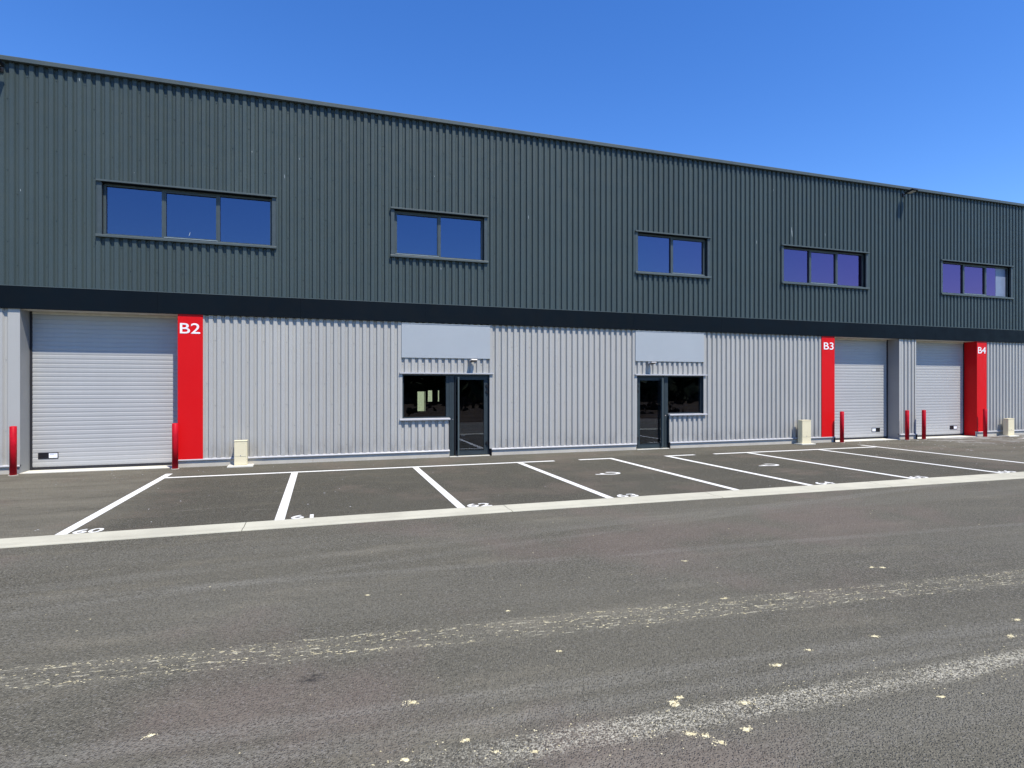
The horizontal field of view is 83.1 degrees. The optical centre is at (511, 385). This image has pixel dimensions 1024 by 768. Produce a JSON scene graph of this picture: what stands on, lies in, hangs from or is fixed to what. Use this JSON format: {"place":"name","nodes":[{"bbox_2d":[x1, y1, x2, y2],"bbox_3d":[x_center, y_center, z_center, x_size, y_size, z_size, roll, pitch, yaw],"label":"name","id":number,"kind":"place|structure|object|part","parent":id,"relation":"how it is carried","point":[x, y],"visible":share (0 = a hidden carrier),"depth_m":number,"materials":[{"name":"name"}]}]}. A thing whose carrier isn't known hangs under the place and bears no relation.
{"place":"outdoors","nodes":[
{"label":"outdoors","id":0,"kind":"place"},
{"bbox_2d":[418,390,438,410],"bbox_3d":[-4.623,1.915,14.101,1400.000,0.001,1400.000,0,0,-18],"label":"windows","id":1,"kind":"structure","parent":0,"point":[420,401],"depth_m":85.27,"materials":[{"name":"green glass"}]},
{"bbox_2d":[0,55,1023,474],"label":"warehouse","id":2,"kind":"structure","parent":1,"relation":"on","point":[212,271],"depth_m":15.06,"materials":[{"name":"corrugated metal"},{"name":"painted metal"}]},
{"bbox_2d":[0,59,4,71],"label":"floodlight","id":3,"kind":"object","parent":2,"relation":"attached to","point":[2,65],"visible":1,"depth_m":11.98,"materials":[{"name":"black plastic"}]},
{"bbox_2d":[30,311,177,469],"bbox_3d":[-9.132,0.107,13.106,2.946,3.473,0.082,0,0,-18],"label":"sectional door","id":4,"kind":"structure","parent":2,"relation":"in","point":[104,387],"depth_m":13.04,"materials":[{"name":"paint"}]},
{"bbox_2d":[95,179,276,248],"bbox_3d":[-7.370,-3.893,13.266,3.660,1.256,0.227,0,0,-18],"label":"window","id":5,"kind":"structure","parent":2,"relation":"in","point":[125,210],"depth_m":13.28,"materials":[{"name":"blue glass"}]},
{"bbox_2d":[390,207,487,263],"bbox_3d":[-1.877,-3.893,15.066,2.560,1.256,0.227,0,0,-18],"label":"window","id":6,"kind":"structure","parent":2,"relation":"in","point":[415,233],"depth_m":15.10,"materials":[{"name":"blue glass"}]},
{"bbox_2d":[400,374,489,449],"bbox_3d":[-1.743,0.688,15.106,2.379,1.975,0.235,0,0,-18],"label":"entrance window","id":7,"kind":"structure","parent":2,"relation":"in","point":[446,417],"depth_m":15.00,"materials":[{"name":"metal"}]},
{"bbox_2d":[449,375,488,455],"bbox_3d":[-1.131,0.771,15.319,1.075,2.141,0.201,0,0,-18],"label":"entrance door","id":8,"kind":"structure","parent":2,"relation":"in","point":[452,378],"depth_m":15.27,"materials":[{"name":"metal"}]},
{"bbox_2d":[636,376,667,448],"bbox_3d":[4.123,0.771,17.042,1.076,2.141,0.201,0,0,-18],"label":"entrance door","id":9,"kind":"structure","parent":2,"relation":"in","point":[664,379],"depth_m":17.05,"materials":[{"name":"metal"}]},
{"bbox_2d":[635,230,710,278],"bbox_3d":[4.784,-3.893,17.250,2.600,1.256,0.227,0,0,-18],"label":"window","id":10,"kind":"structure","parent":2,"relation":"in","point":[656,253],"depth_m":17.30,"materials":[{"name":"blue glass"}]},
{"bbox_2d":[667,376,707,441],"bbox_3d":[5.255,0.688,17.400,1.322,1.975,0.235,0,0,-18],"label":"entrance window","id":11,"kind":"structure","parent":2,"relation":"in","point":[701,378],"depth_m":17.52,"materials":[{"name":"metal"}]},
{"bbox_2d":[781,244,869,289],"bbox_3d":[10.310,-3.893,19.062,3.670,1.256,0.227,0,0,-18],"label":"window","id":12,"kind":"structure","parent":2,"relation":"in","point":[800,265],"depth_m":19.13,"materials":[{"name":"blue glass"}]},
{"bbox_2d":[835,338,887,439],"bbox_3d":[11.882,0.107,19.996,2.896,3.473,0.082,0,0,-18],"label":"sectional door","id":13,"kind":"structure","parent":2,"relation":"in","point":[861,365],"depth_m":20.06,"materials":[{"name":"paint"}]},
{"bbox_2d":[902,188,917,196],"bbox_3d":[13.655,-6.651,19.850,0.266,0.152,0.463,0,0,-18],"label":"floodlight","id":14,"kind":"object","parent":2,"relation":"attached to","point":[912,190],"visible":1,"depth_m":19.80,"materials":[{"name":"black plastic"}]},
{"bbox_2d":[916,341,963,436],"bbox_3d":[15.455,0.107,21.167,3.016,3.473,0.082,0,0,-18],"label":"sectional door","id":15,"kind":"structure","parent":2,"relation":"in","point":[939,365],"depth_m":21.23,"materials":[{"name":"paint"}]},
{"bbox_2d":[940,259,1013,299],"bbox_3d":[17.085,-3.893,21.283,3.790,1.256,0.227,0,0,-18],"label":"window","id":16,"kind":"structure","parent":2,"relation":"in","point":[957,278],"depth_m":21.36,"materials":[{"name":"blue glass"}]},
{"bbox_2d":[0,478,1023,767],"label":"road","id":17,"kind":"structure","parent":0,"point":[90,610],"depth_m":4.21,"materials":[{"name":"grey asphalt"}]},
{"bbox_2d":[0,472,1023,547],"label":"kerb","id":18,"kind":"structure","parent":17,"relation":"on","point":[136,534],"depth_m":8.49,"materials":[{"name":"concrete"}]},
{"bbox_2d":[1,510,1023,767],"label":"sand crumbs","id":19,"kind":"object","parent":17,"relation":"on","point":[673,702],"visible":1,"depth_m":3.84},
{"bbox_2d":[0,435,1023,538],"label":"parking area","id":20,"kind":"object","parent":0,"point":[42,504],"visible":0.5,"depth_m":11.35,"materials":[{"name":"asphalt"}]},
{"bbox_2d":[8,426,17,475],"bbox_3d":[-10.335,1.353,11.976,0.170,1.045,0.170,0,0,-18],"label":"bollard","id":21,"kind":"object","parent":20,"relation":"on","point":[12,450],"visible":0.86,"depth_m":11.93,"materials":[{"name":"red metal"}]},
{"bbox_2d":[171,423,178,469],"bbox_3d":[-7.529,1.353,12.917,0.170,1.045,0.170,0,0,-18],"label":"bollard","id":22,"kind":"object","parent":20,"relation":"on","point":[174,446],"visible":0.92,"depth_m":12.87,"materials":[{"name":"metal"}]},
{"bbox_2d":[227,440,254,467],"bbox_3d":[-6.263,1.560,13.358,0.540,0.610,0.350,0,0,-18],"label":"utility cabinet","id":23,"kind":"object","parent":20,"relation":"on","point":[240,453],"visible":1,"depth_m":13.28,"materials":[{"name":"concrete"}]},
{"bbox_3d":[-6.239,1.455,13.284,0.246,0.330,0.005,0,0,-18],"label":"door","id":24,"kind":"part","parent":23,"relation":"part of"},
{"bbox_2d":[55,445,1022,534],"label":"parking lines","id":25,"kind":"object","parent":20,"relation":"on","point":[283,508],"visible":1,"depth_m":11.44,"materials":[{"name":"paint"}]},
{"bbox_2d":[73,471,1014,533],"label":"bay numbers","id":26,"kind":"object","parent":20,"relation":"on","point":[300,516],"visible":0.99,"depth_m":8.87,"materials":[{"name":"paint"}]},
{"bbox_2d":[596,464,777,474],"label":"wheelchair bay symbols","id":27,"kind":"object","parent":20,"relation":"on","point":[619,473],"visible":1,"depth_m":12.37,"materials":[{"name":"paint"}]},
{"bbox_2d":[794,420,815,444],"bbox_3d":[9.339,1.475,18.442,0.540,0.780,0.350,0,0,-18],"label":"utility cabinet","id":28,"kind":"object","parent":20,"relation":"on","point":[804,432],"visible":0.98,"depth_m":18.36,"materials":[{"name":"concrete"}]},
{"bbox_3d":[9.364,1.367,18.368,0.336,0.495,0.005,0,0,-18],"label":"door","id":29,"kind":"part","parent":28,"relation":"part of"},
{"bbox_2d":[839,411,844,442],"bbox_3d":[10.782,1.353,18.889,0.170,1.045,0.170,0,0,-18],"label":"bollard","id":30,"kind":"object","parent":20,"relation":"on","point":[841,426],"visible":0.83,"depth_m":18.84,"materials":[{"name":"metal"}]},
{"bbox_2d":[905,410,908,439],"bbox_3d":[13.528,1.353,19.789,0.170,1.045,0.170,0,0,-18],"label":"bollard","id":31,"kind":"object","parent":20,"relation":"on","point":[906,424],"visible":0.97,"depth_m":19.75,"materials":[{"name":"metal"}]},
{"bbox_2d":[922,410,926,439],"bbox_3d":[14.285,1.353,20.048,0.170,1.045,0.170,0,0,-18],"label":"bollard","id":32,"kind":"object","parent":20,"relation":"on","point":[923,424],"visible":0.9,"depth_m":19.99,"materials":[{"name":"red metal"}]},
{"bbox_2d":[983,409,986,436],"bbox_3d":[17.193,1.353,21.001,0.170,1.045,0.170,0,0,-18],"label":"bollard","id":33,"kind":"object","parent":20,"relation":"on","point":[984,422],"visible":0.92,"depth_m":20.96,"materials":[{"name":"metal"}]},
{"bbox_2d":[999,418,1018,436],"bbox_3d":[18.414,1.532,21.418,0.540,0.665,0.350,0,0,-18],"label":"utility cabinet","id":34,"kind":"object","parent":20,"relation":"on","point":[1008,427],"visible":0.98,"depth_m":21.34,"materials":[{"name":"concrete"}]},
{"bbox_3d":[18.439,1.435,21.343,0.316,0.400,0.005,0,0,-18],"label":"door","id":35,"kind":"part","parent":34,"relation":"part of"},
{"bbox_2d":[0,0,1023,203],"label":"sky","id":36,"kind":"structure","parent":0,"point":[922,94],"materials":[{"name":"blue"}]}
]}

